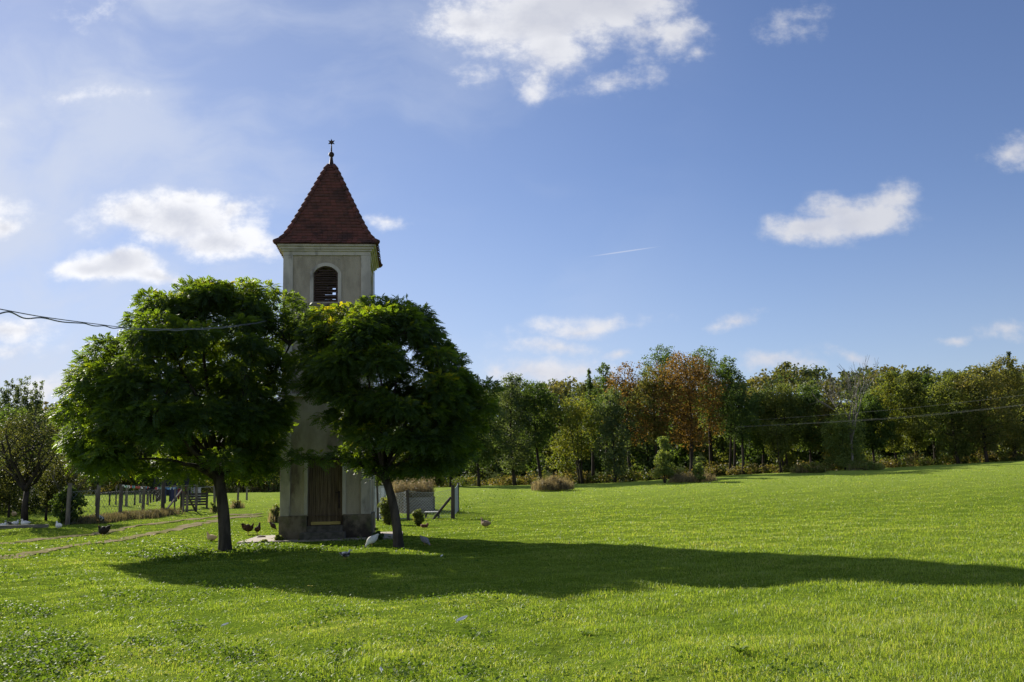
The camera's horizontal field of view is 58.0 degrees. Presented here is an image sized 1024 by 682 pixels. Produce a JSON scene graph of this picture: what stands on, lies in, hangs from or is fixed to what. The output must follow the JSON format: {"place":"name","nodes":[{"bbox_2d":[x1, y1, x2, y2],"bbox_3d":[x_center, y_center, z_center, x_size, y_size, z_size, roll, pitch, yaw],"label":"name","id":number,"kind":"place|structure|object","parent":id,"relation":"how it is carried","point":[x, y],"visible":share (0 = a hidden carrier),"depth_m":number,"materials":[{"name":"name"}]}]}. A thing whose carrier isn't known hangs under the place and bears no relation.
{"place":"outdoors","nodes":[
{"label":"outdoors","id":0,"kind":"place"},
{"bbox_2d":[58,506,194,524],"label":"dry grass","id":1,"kind":"structure","parent":0,"point":[125,515],"depth_m":49.20,"materials":[{"name":"brown plant"}]},
{"bbox_2d":[0,513,261,558],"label":"dirt track","id":2,"kind":"structure","parent":0,"point":[180,527],"depth_m":37.65,"materials":[{"name":"brown soil"}]},
{"bbox_2d":[154,459,195,494],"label":"tree","id":3,"kind":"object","parent":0,"point":[176,484],"depth_m":78.30,"materials":[{"name":"green plant"}]},
{"bbox_2d":[237,531,402,543],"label":"pavement","id":4,"kind":"structure","parent":0,"point":[256,539],"depth_m":30.34,"materials":[{"name":"concrete"}]},
{"bbox_2d":[374,486,385,517],"bbox_3d":[-6.718,8.056,46.337,0.832,1.577,0.580,-1,-9,0],"label":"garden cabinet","id":5,"kind":"object","parent":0,"point":[381,489],"visible":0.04,"depth_m":46.12,"materials":[{"name":"metal"}]},
{"bbox_2d":[0,415,1023,681],"bbox_3d":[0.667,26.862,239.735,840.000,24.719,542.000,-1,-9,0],"label":"ground","id":6,"kind":"structure","parent":0,"point":[466,521],"depth_m":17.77,"materials":[{"name":"green plant"}]},
{"bbox_2d":[0,378,14,461],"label":"birch tree","id":7,"kind":"object","parent":6,"relation":"on","point":[5,398],"visible":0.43,"depth_m":98.42,"materials":[{"name":"green plant"}]},
{"bbox_2d":[0,431,22,505],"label":"fruit tree","id":8,"kind":"object","parent":6,"relation":"on","point":[9,476],"visible":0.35,"depth_m":52.85,"materials":[{"name":"green plant"}]},
{"bbox_2d":[0,461,23,517],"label":"young fruit tree","id":9,"kind":"object","parent":6,"relation":"on","point":[14,499],"visible":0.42,"depth_m":52.99,"materials":[{"name":"green plant"}]},
{"bbox_2d":[8,376,31,446],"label":"birch tree","id":10,"kind":"object","parent":6,"relation":"on","point":[18,390],"visible":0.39,"depth_m":98.39,"materials":[{"name":"green plant"}]},
{"bbox_2d":[0,524,48,528],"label":"plank","id":11,"kind":"object","parent":6,"relation":"on","point":[24,526],"visible":1,"depth_m":44.14,"materials":[{"name":"grey wood"}]},
{"bbox_2d":[0,404,59,467],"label":"broadleaf tree","id":12,"kind":"object","parent":6,"relation":"on","point":[11,413],"visible":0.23,"depth_m":91.45,"materials":[{"name":"green plant"}]},
{"bbox_2d":[23,380,44,421],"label":"birch tree","id":13,"kind":"object","parent":6,"relation":"on","point":[35,405],"visible":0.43,"depth_m":98.25,"materials":[{"name":"green plant"}]},
{"bbox_2d":[0,410,68,523],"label":"fruit tree","id":14,"kind":"object","parent":6,"relation":"on","point":[28,476],"visible":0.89,"depth_m":47.06,"materials":[{"name":"green plant"}]},
{"bbox_2d":[0,475,75,513],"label":"undergrowth","id":15,"kind":"object","parent":6,"relation":"on","point":[34,499],"visible":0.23,"depth_m":55.50,"materials":[{"name":"green plant"}]},
{"bbox_2d":[21,410,61,477],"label":"broadleaf tree","id":16,"kind":"object","parent":6,"relation":"on","point":[42,411],"visible":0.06,"depth_m":95.42,"materials":[{"name":"green plant"}]},
{"bbox_2d":[34,467,66,520],"bbox_3d":[-24.946,8.383,50.115,1.975,3.126,1.844,-1,-9,0],"label":"young fruit tree","id":17,"kind":"object","parent":6,"relation":"on","point":[47,496],"visible":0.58,"depth_m":49.90,"materials":[{"name":"green plant"}]},
{"bbox_2d":[33,422,82,481],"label":"broadleaf tree","id":18,"kind":"object","parent":6,"relation":"on","point":[52,450],"visible":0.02,"depth_m":90.64,"materials":[{"name":"green plant"}]},
{"bbox_2d":[38,451,96,495],"bbox_3d":[-23.729,7.719,49.272,3.796,4.168,3.324,-1,-9,0],"label":"fruit tree","id":19,"kind":"object","parent":6,"relation":"on","point":[76,483],"visible":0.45,"depth_m":49.21,"materials":[{"name":"green plant"}]},
{"bbox_2d":[48,485,87,523],"bbox_3d":[-22.372,8.415,46.802,1.886,2.237,1.413,-1,-9,0],"label":"elder bush","id":20,"kind":"object","parent":6,"relation":"on","point":[61,500],"visible":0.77,"depth_m":46.60,"materials":[{"name":"green plant"}]},
{"bbox_2d":[65,483,161,524],"bbox_3d":[-21.469,8.879,50.025,1.015,2.380,7.927,-3,-9,10],"label":"wire fence","id":21,"kind":"object","parent":6,"relation":"on","point":[69,500],"visible":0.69,"depth_m":47.98,"materials":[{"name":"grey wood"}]},
{"bbox_2d":[101,490,147,505],"bbox_3d":[-26.224,10.665,62.203,3.391,1.221,0.097,-1,-9,-4],"label":"rail fence","id":22,"kind":"object","parent":6,"relation":"on","point":[134,491],"visible":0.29,"depth_m":62.23,"materials":[{"name":"grey wood"}]},
{"bbox_2d":[95,486,160,506],"bbox_3d":[-30.055,11.478,70.327,5.249,2.599,21.218,4,-10,-31],"label":"field fence","id":23,"kind":"object","parent":6,"relation":"on","point":[140,495],"visible":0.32,"depth_m":62.26,"materials":[{"name":"grey wood"}]},
{"bbox_2d":[109,441,155,485],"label":"broadleaf tree","id":24,"kind":"object","parent":6,"relation":"on","point":[124,482],"visible":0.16,"depth_m":91.93,"materials":[{"name":"green plant"}]},
{"bbox_2d":[119,484,215,504],"bbox_3d":[-21.523,9.854,58.023,6.128,1.863,0.136,7,-12,-41],"label":"clothes line","id":25,"kind":"object","parent":6,"relation":"on","point":[167,488],"visible":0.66,"depth_m":57.21,"materials":[{"name":"blue wood"}]},
{"bbox_2d":[161,480,197,511],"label":"wooden gate","id":26,"kind":"structure","parent":6,"relation":"on","point":[188,499],"depth_m":54.18,"materials":[{"name":"grey wood"}]},
{"bbox_2d":[41,274,320,551],"bbox_3d":[-9.687,2.153,27.075,7.229,8.300,7.238,7,-12,-44],"label":"round locust tree","id":27,"kind":"object","parent":6,"relation":"on","point":[125,396],"visible":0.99,"depth_m":25.51,"materials":[{"name":"green plant"}]},
{"bbox_2d":[180,492,207,508],"bbox_3d":[-19.787,9.957,57.553,1.700,1.050,0.120,-1,-9,0],"label":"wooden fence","id":28,"kind":"object","parent":6,"relation":"on","point":[202,502],"visible":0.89,"depth_m":57.53,"materials":[{"name":"wood"}]},
{"bbox_2d":[243,437,280,491],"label":"broadleaf tree","id":29,"kind":"object","parent":6,"relation":"on","point":[276,476],"visible":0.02,"depth_m":89.01,"materials":[{"name":"green plant"}]},
{"bbox_2d":[267,503,279,521],"bbox_3d":[-11.558,8.396,45.003,0.897,1.042,0.997,3,-10,-28],"label":"tall weed","id":30,"kind":"object","parent":6,"relation":"on","point":[274,515],"visible":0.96,"depth_m":44.94,"materials":[{"name":"green plant"}]},
{"bbox_2d":[273,139,382,539],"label":"bell tower","id":31,"kind":"structure","parent":6,"relation":"on","point":[326,242],"depth_m":32.12,"materials":[{"name":"paint"}]},
{"bbox_2d":[0,309,266,330],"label":"overhead cable","id":32,"kind":"object","parent":31,"relation":"attached to","point":[43,317],"visible":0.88,"depth_m":8.51,"materials":[{"name":"metal"}]},
{"bbox_2d":[308,457,342,525],"bbox_3d":[-6.307,5.070,31.252,1.150,2.270,0.167,0,-9,-6],"label":"door","id":33,"kind":"structure","parent":31,"relation":"in","point":[324,492],"depth_m":31.23,"materials":[{"name":"brown wood"}]},
{"bbox_2d":[313,267,337,301],"bbox_3d":[-6.505,-1.974,32.344,0.840,1.270,0.128,0,-9,-6],"label":"louvre window","id":34,"kind":"structure","parent":31,"relation":"in","point":[318,297],"depth_m":32.32,"materials":[{"name":"brown wood"}]},
{"bbox_2d":[377,497,391,524],"bbox_3d":[-5.465,7.457,40.412,0.859,1.334,0.831,3,-10,-26],"label":"juniper bush","id":35,"kind":"object","parent":6,"relation":"on","point":[383,505],"visible":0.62,"depth_m":40.21,"materials":[{"name":"green plant"}]},
{"bbox_2d":[272,293,506,546],"bbox_3d":[-3.444,2.228,26.361,5.777,7.550,5.720,7,-12,-41],"label":"round locust tree","id":36,"kind":"object","parent":6,"relation":"on","point":[438,409],"visible":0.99,"depth_m":25.34,"materials":[{"name":"green plant"}]},
{"bbox_2d":[392,477,435,512],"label":"dry reeds","id":37,"kind":"object","parent":6,"relation":"on","point":[417,487],"visible":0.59,"depth_m":49.73,"materials":[{"name":"beige plant"}]},
{"bbox_2d":[376,481,458,520],"bbox_3d":[-3.373,7.979,45.839,3.045,2.190,6.838,-7,-10,31],"label":"chain link fence","id":38,"kind":"object","parent":6,"relation":"on","point":[454,499],"visible":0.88,"depth_m":44.03,"materials":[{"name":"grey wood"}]},
{"bbox_2d":[412,509,424,525],"bbox_3d":[-3.946,7.476,38.963,0.533,0.850,0.596,4,-11,-32],"label":"juniper bush","id":39,"kind":"object","parent":6,"relation":"on","point":[418,515],"visible":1,"depth_m":38.88,"materials":[{"name":"green plant"}]},
{"bbox_2d":[404,496,434,512],"bbox_3d":[-4.945,8.792,49.414,1.538,1.000,1.360,-1,-9,0],"label":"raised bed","id":40,"kind":"object","parent":6,"relation":"on","point":[431,503],"visible":0.56,"depth_m":48.76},
{"bbox_2d":[449,432,483,486],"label":"alder tree","id":41,"kind":"object","parent":6,"relation":"on","point":[476,459],"visible":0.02,"depth_m":82.87,"materials":[{"name":"green plant"}]},
{"bbox_2d":[459,432,507,482],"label":"woodland tree","id":42,"kind":"object","parent":6,"relation":"on","point":[486,475],"visible":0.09,"depth_m":103.55,"materials":[{"name":"green plant"}]},
{"bbox_2d":[465,394,515,485],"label":"alder tree","id":43,"kind":"object","parent":6,"relation":"on","point":[486,454],"visible":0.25,"depth_m":84.78,"materials":[{"name":"green plant"}]},
{"bbox_2d":[481,422,526,476],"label":"woodland tree","id":44,"kind":"object","parent":6,"relation":"on","point":[498,468],"visible":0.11,"depth_m":100.37,"materials":[{"name":"green plant"}]},
{"bbox_2d":[0,487,1023,681],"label":"weeds","id":45,"kind":"object","parent":6,"relation":"on","point":[60,650],"visible":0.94,"depth_m":10.57,"materials":[{"name":"green plant"}]},
{"bbox_2d":[0,361,1023,436],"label":"wood","id":46,"kind":"object","parent":6,"relation":"on","point":[794,379],"visible":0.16,"depth_m":231.29,"materials":[{"name":"green plant"}]},
{"bbox_2d":[486,372,542,485],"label":"alder tree","id":47,"kind":"object","parent":6,"relation":"on","point":[512,395],"visible":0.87,"depth_m":86.22,"materials":[{"name":"green plant"}]},
{"bbox_2d":[496,406,545,477],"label":"woodland tree","id":48,"kind":"object","parent":6,"relation":"on","point":[535,469],"visible":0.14,"depth_m":104.40,"materials":[{"name":"green plant"}]},
{"bbox_2d":[506,379,566,483],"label":"alder tree","id":49,"kind":"object","parent":6,"relation":"on","point":[543,399],"visible":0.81,"depth_m":87.40,"materials":[{"name":"green plant"}]},
{"bbox_2d":[524,403,558,474],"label":"woodland tree","id":50,"kind":"object","parent":6,"relation":"on","point":[535,457],"visible":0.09,"depth_m":110.24,"materials":[{"name":"green plant"}]},
{"bbox_2d":[75,447,1023,493],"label":"undergrowth","id":51,"kind":"object","parent":6,"relation":"on","point":[909,459],"visible":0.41,"depth_m":88.42,"materials":[{"name":"green plant"}]},
{"bbox_2d":[530,473,574,489],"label":"dry bush","id":52,"kind":"object","parent":6,"relation":"on","point":[551,483],"visible":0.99,"depth_m":68.01,"materials":[{"name":"brown plant"}]},
{"bbox_2d":[538,396,570,475],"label":"woodland tree","id":53,"kind":"object","parent":6,"relation":"on","point":[548,454],"visible":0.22,"depth_m":105.81,"materials":[{"name":"green plant"}]},
{"bbox_2d":[547,430,583,479],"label":"maple tree","id":54,"kind":"object","parent":6,"relation":"on","point":[565,461],"visible":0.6,"depth_m":89.98,"materials":[{"name":"green plant"}]},
{"bbox_2d":[544,393,602,483],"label":"alder tree","id":55,"kind":"object","parent":6,"relation":"on","point":[575,413],"visible":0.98,"depth_m":86.13,"materials":[{"name":"green plant"}]},
{"bbox_2d":[556,401,600,475],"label":"woodland tree","id":56,"kind":"object","parent":6,"relation":"on","point":[587,464],"visible":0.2,"depth_m":101.32,"materials":[{"name":"green plant"}]},
{"bbox_2d":[578,368,601,481],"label":"alder tree","id":57,"kind":"object","parent":6,"relation":"on","point":[589,383],"visible":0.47,"depth_m":92.82,"materials":[{"name":"green plant"}]},
{"bbox_2d":[587,362,624,482],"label":"alder tree","id":58,"kind":"object","parent":6,"relation":"on","point":[603,380],"visible":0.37,"depth_m":94.04,"materials":[{"name":"green plant"}]},
{"bbox_2d":[585,399,627,482],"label":"woodland tree","id":59,"kind":"object","parent":6,"relation":"on","point":[599,468],"visible":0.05,"depth_m":105.32,"materials":[{"name":"green plant"}]},
{"bbox_2d":[588,387,637,482],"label":"tree","id":60,"kind":"object","parent":6,"relation":"on","point":[611,410],"visible":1,"depth_m":84.24,"materials":[{"name":"green plant"}]},
{"bbox_2d":[592,386,643,475],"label":"woodland tree","id":61,"kind":"object","parent":6,"relation":"on","point":[635,452],"visible":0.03,"depth_m":108.34,"materials":[{"name":"green plant"}]},
{"bbox_2d":[596,361,652,481],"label":"oak tree","id":62,"kind":"object","parent":6,"relation":"on","point":[614,381],"visible":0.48,"depth_m":90.67,"materials":[{"name":"green plant"}]},
{"bbox_2d":[618,386,651,470],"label":"woodland tree","id":63,"kind":"object","parent":6,"relation":"on","point":[635,447],"visible":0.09,"depth_m":110.78,"materials":[{"name":"green plant"}]},
{"bbox_2d":[623,365,675,479],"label":"oak tree","id":64,"kind":"object","parent":6,"relation":"on","point":[644,383],"visible":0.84,"depth_m":88.66,"materials":[{"name":"green plant"}]},
{"bbox_2d":[625,401,683,473],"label":"woodland tree","id":65,"kind":"object","parent":6,"relation":"on","point":[646,466],"visible":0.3,"depth_m":105.75,"materials":[{"name":"green plant"}]},
{"bbox_2d":[637,344,683,460],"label":"alder tree","id":66,"kind":"object","parent":6,"relation":"on","point":[663,358],"visible":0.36,"depth_m":96.44,"materials":[{"name":"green plant"}]},
{"bbox_2d":[650,436,676,482],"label":"young willow","id":67,"kind":"object","parent":6,"relation":"on","point":[664,467],"visible":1,"depth_m":73.16,"materials":[{"name":"green plant"}]},
{"bbox_2d":[656,395,694,469],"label":"woodland tree","id":68,"kind":"object","parent":6,"relation":"on","point":[674,455],"visible":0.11,"depth_m":113.11,"materials":[{"name":"green plant"}]},
{"bbox_2d":[634,350,730,472],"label":"oak tree","id":69,"kind":"object","parent":6,"relation":"on","point":[688,428],"visible":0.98,"depth_m":87.36,"materials":[{"name":"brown plant"}]},
{"bbox_2d":[664,387,703,471],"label":"woodland tree","id":70,"kind":"object","parent":6,"relation":"on","point":[685,458],"visible":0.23,"depth_m":111.56,"materials":[{"name":"green plant"}]},
{"bbox_2d":[668,471,716,482],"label":"dry bush","id":71,"kind":"object","parent":6,"relation":"on","point":[683,477],"visible":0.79,"depth_m":71.62,"materials":[{"name":"brown plant"}]},
{"bbox_2d":[692,456,705,482],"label":"young willow","id":72,"kind":"object","parent":6,"relation":"on","point":[698,469],"visible":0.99,"depth_m":71.13,"materials":[{"name":"green plant"}]},
{"bbox_2d":[679,345,735,476],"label":"alder tree","id":73,"kind":"object","parent":6,"relation":"on","point":[706,412],"visible":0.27,"depth_m":94.64,"materials":[{"name":"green plant"}]},
{"bbox_2d":[688,397,737,468],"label":"woodland tree","id":74,"kind":"object","parent":6,"relation":"on","point":[717,457],"visible":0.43,"depth_m":102.53,"materials":[{"name":"green plant"}]},
{"bbox_2d":[681,398,747,466],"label":"woodland tree","id":75,"kind":"object","parent":6,"relation":"on","point":[727,460],"visible":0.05,"depth_m":109.37,"materials":[{"name":"green plant"}]},
{"bbox_2d":[706,355,749,474],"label":"alder tree","id":76,"kind":"object","parent":6,"relation":"on","point":[725,374],"visible":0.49,"depth_m":89.89,"materials":[{"name":"green plant"}]},
{"bbox_2d":[713,418,758,467],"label":"woodland tree","id":77,"kind":"object","parent":6,"relation":"on","point":[752,454],"visible":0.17,"depth_m":110.42,"materials":[{"name":"green plant"}]},
{"bbox_2d":[716,382,764,473],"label":"alder tree","id":78,"kind":"object","parent":6,"relation":"on","point":[740,434],"visible":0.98,"depth_m":87.46,"materials":[{"name":"green plant"}]},
{"bbox_2d":[720,392,790,465],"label":"alder tree","id":79,"kind":"object","parent":6,"relation":"on","point":[759,447],"visible":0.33,"depth_m":91.05,"materials":[{"name":"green plant"}]},
{"bbox_2d":[732,433,799,468],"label":"woodland tree","id":80,"kind":"object","parent":6,"relation":"on","point":[767,461],"visible":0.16,"depth_m":102.97,"materials":[{"name":"green plant"}]},
{"bbox_2d":[756,420,792,472],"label":"hazel tree","id":81,"kind":"object","parent":6,"relation":"on","point":[778,453],"visible":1,"depth_m":86.10,"materials":[{"name":"green plant"}]},
{"bbox_2d":[740,383,818,472],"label":"alder tree","id":82,"kind":"object","parent":6,"relation":"on","point":[779,400],"visible":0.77,"depth_m":89.11,"materials":[{"name":"green plant"}]},
{"bbox_2d":[776,411,807,466],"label":"woodland tree","id":83,"kind":"object","parent":6,"relation":"on","point":[791,455],"visible":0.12,"depth_m":97.78,"materials":[{"name":"green plant"}]},
{"bbox_2d":[789,461,826,472],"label":"bramble","id":84,"kind":"object","parent":6,"relation":"on","point":[805,468],"visible":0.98,"depth_m":78.79,"materials":[{"name":"green plant"}]},
{"bbox_2d":[790,424,825,466],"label":"woodland tree","id":85,"kind":"object","parent":6,"relation":"on","point":[804,458],"visible":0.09,"depth_m":106.45,"materials":[{"name":"green plant"}]},
{"bbox_2d":[781,383,835,461],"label":"alder tree","id":86,"kind":"object","parent":6,"relation":"on","point":[802,395],"visible":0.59,"depth_m":90.03,"materials":[{"name":"green plant"}]},
{"bbox_2d":[790,408,836,464],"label":"woodland tree","id":87,"kind":"object","parent":6,"relation":"on","point":[814,455],"visible":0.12,"depth_m":105.33,"materials":[{"name":"green plant"}]},
{"bbox_2d":[807,394,846,470],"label":"alder tree","id":88,"kind":"object","parent":6,"relation":"on","point":[824,410],"visible":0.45,"depth_m":89.46,"materials":[{"name":"green plant"}]},
{"bbox_2d":[818,407,869,470],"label":"tree","id":89,"kind":"object","parent":6,"relation":"on","point":[839,431],"visible":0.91,"depth_m":85.01,"materials":[{"name":"green plant"}]},
{"bbox_2d":[808,355,880,469],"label":"leafless tree","id":90,"kind":"object","parent":6,"relation":"on","point":[855,403],"visible":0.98,"depth_m":84.63,"materials":[{"name":"grey plant"}]},
{"bbox_2d":[818,393,883,459],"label":"woodland tree","id":91,"kind":"object","parent":6,"relation":"on","point":[846,406],"visible":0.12,"depth_m":104.02,"materials":[{"name":"green plant"}]},
{"bbox_2d":[846,458,885,470],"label":"bramble","id":92,"kind":"object","parent":6,"relation":"on","point":[870,465],"visible":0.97,"depth_m":78.58,"materials":[{"name":"green plant"}]},
{"bbox_2d":[850,394,897,462],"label":"alder tree","id":93,"kind":"object","parent":6,"relation":"on","point":[875,442],"visible":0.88,"depth_m":87.99,"materials":[{"name":"green plant"}]},
{"bbox_2d":[856,387,892,461],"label":"woodland tree","id":94,"kind":"object","parent":6,"relation":"on","point":[882,452],"visible":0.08,"depth_m":105.08,"materials":[{"name":"green plant"}]},
{"bbox_2d":[868,370,924,464],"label":"poplar tree","id":95,"kind":"object","parent":6,"relation":"on","point":[889,388],"visible":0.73,"depth_m":89.29,"materials":[{"name":"green plant"}]},
{"bbox_2d":[887,399,941,456],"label":"woodland tree","id":96,"kind":"object","parent":6,"relation":"on","point":[906,452],"visible":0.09,"depth_m":99.13,"materials":[{"name":"green plant"}]},
{"bbox_2d":[887,369,942,464],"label":"poplar tree","id":97,"kind":"object","parent":6,"relation":"on","point":[915,389],"visible":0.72,"depth_m":90.38,"materials":[{"name":"green plant"}]},
{"bbox_2d":[898,426,951,464],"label":"woodland tree","id":98,"kind":"object","parent":6,"relation":"on","point":[929,451],"visible":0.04,"depth_m":99.43,"materials":[{"name":"green plant"}]},
{"bbox_2d":[910,373,953,464],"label":"alder tree","id":99,"kind":"object","parent":6,"relation":"on","point":[926,380],"visible":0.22,"depth_m":92.36,"materials":[{"name":"green plant"}]},
{"bbox_2d":[907,369,998,463],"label":"alder tree","id":100,"kind":"object","parent":6,"relation":"on","point":[943,388],"visible":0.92,"depth_m":85.30,"materials":[{"name":"green plant"}]},
{"bbox_2d":[938,391,996,458],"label":"woodland tree","id":101,"kind":"object","parent":6,"relation":"on","point":[968,452],"visible":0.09,"depth_m":98.49,"materials":[{"name":"green plant"}]},
{"bbox_2d":[942,364,1023,461],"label":"oak tree","id":102,"kind":"object","parent":6,"relation":"on","point":[984,388],"visible":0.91,"depth_m":84.10,"materials":[{"name":"green plant"}]},
{"bbox_2d":[972,354,1023,460],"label":"oak tree","id":103,"kind":"object","parent":6,"relation":"on","point":[1014,379],"visible":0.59,"depth_m":86.52,"materials":[{"name":"green plant"}]},
{"bbox_2d":[998,351,1023,448],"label":"fir tree","id":104,"kind":"object","parent":6,"relation":"on","point":[1008,353],"visible":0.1,"depth_m":95.00,"materials":[{"name":"green plant"}]},
{"bbox_2d":[0,0,1023,415],"label":"sky","id":105,"kind":"structure","parent":0,"point":[572,187],"materials":[{"name":"blue"}]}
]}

